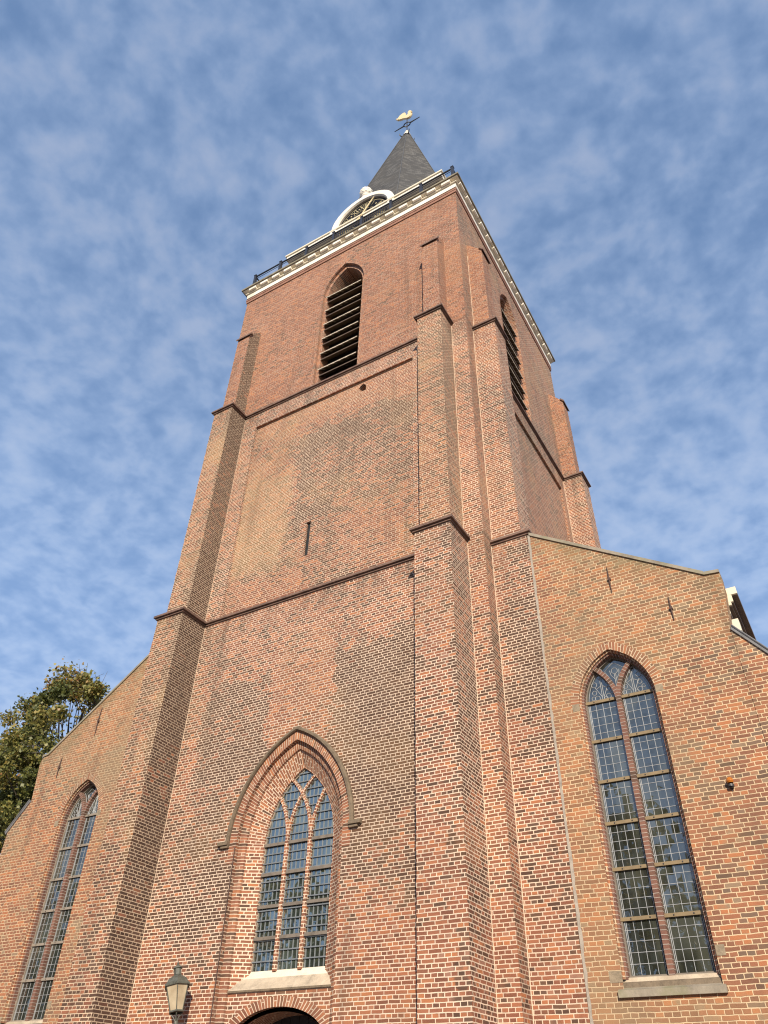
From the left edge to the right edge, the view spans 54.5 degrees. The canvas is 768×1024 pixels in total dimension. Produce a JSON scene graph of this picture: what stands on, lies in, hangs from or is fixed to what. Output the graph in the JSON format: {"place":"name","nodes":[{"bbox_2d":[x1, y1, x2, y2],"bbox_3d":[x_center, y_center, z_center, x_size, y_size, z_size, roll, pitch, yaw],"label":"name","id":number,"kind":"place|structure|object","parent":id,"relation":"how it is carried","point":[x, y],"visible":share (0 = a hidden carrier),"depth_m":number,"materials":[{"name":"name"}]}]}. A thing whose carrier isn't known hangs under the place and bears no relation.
{"place":"outdoors","nodes":[
{"label":"outdoors","id":0,"kind":"place"},
{"bbox_2d":[0,707,27,843],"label":"tree","id":1,"kind":"object","parent":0,"point":[8,721],"visible":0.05,"depth_m":43.20,"materials":[{"name":"green plant"}]},
{"bbox_2d":[0,658,110,852],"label":"tree","id":2,"kind":"object","parent":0,"point":[40,715],"visible":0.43,"depth_m":34.81,"materials":[{"name":"green plant"}]},
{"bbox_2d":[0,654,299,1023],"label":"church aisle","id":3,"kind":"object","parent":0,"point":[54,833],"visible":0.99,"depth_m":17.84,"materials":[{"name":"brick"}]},
{"bbox_2d":[1,773,102,1023],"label":"window","id":4,"kind":"structure","parent":3,"relation":"in","point":[27,1000],"depth_m":17.03,"materials":[{"name":"glass"}]},
{"bbox_2d":[57,129,600,1023],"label":"church tower","id":5,"kind":"structure","parent":0,"point":[337,797],"depth_m":15.71,"materials":[{"name":"brick"}]},
{"bbox_2d":[165,961,189,1023],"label":"wall lantern","id":6,"kind":"object","parent":5,"relation":"attached to","point":[177,984],"depth_m":12.95,"materials":[{"name":"beige glass"}]},
{"bbox_2d":[224,987,330,1023],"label":"doorway","id":7,"kind":"structure","parent":5,"relation":"in","point":[313,1004],"depth_m":12.73,"materials":[{"name":"brick"}]},
{"bbox_2d":[227,769,332,993],"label":"window","id":8,"kind":"structure","parent":5,"relation":"in","point":[290,940],"depth_m":13.83,"materials":[{"name":"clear glass"}]},
{"bbox_2d":[310,261,365,385],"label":"louvre window","id":9,"kind":"structure","parent":5,"relation":"in","point":[339,332],"depth_m":24.80,"materials":[{"name":"wood"}]},
{"bbox_2d":[394,110,418,131],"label":"weather vane","id":10,"kind":"object","parent":5,"relation":"on","point":[402,116],"visible":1,"depth_m":43.23,"materials":[{"name":"metal"}]},
{"bbox_2d":[499,292,532,423],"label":"louvre window","id":11,"kind":"structure","parent":5,"relation":"in","point":[517,378],"depth_m":25.87,"materials":[{"name":"wood"}]},
{"bbox_2d":[0,0,767,853],"label":"sky","id":12,"kind":"structure","parent":0,"point":[158,158],"materials":[{"name":"blue"}]},
{"bbox_2d":[527,532,767,1023],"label":"church aisle","id":13,"kind":"object","parent":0,"point":[656,673],"visible":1,"depth_m":11.71,"materials":[{"name":"brick"}]},
{"bbox_2d":[571,642,727,997],"bbox_3d":[4.003,4.475,11.825,1.620,5.411,0.295,-20,-44,24],"label":"window","id":14,"kind":"structure","parent":13,"relation":"in","point":[665,944],"depth_m":11.53,"materials":[{"name":"glass"}]},
{"bbox_2d":[726,777,734,790],"bbox_3d":[5.151,4.036,11.092,0.104,0.187,0.121,-20,-44,24],"label":"warning light","id":15,"kind":"object","parent":13,"relation":"attached to","point":[729,780],"visible":1,"depth_m":11.07,"materials":[{"name":"plastic"}]}
]}

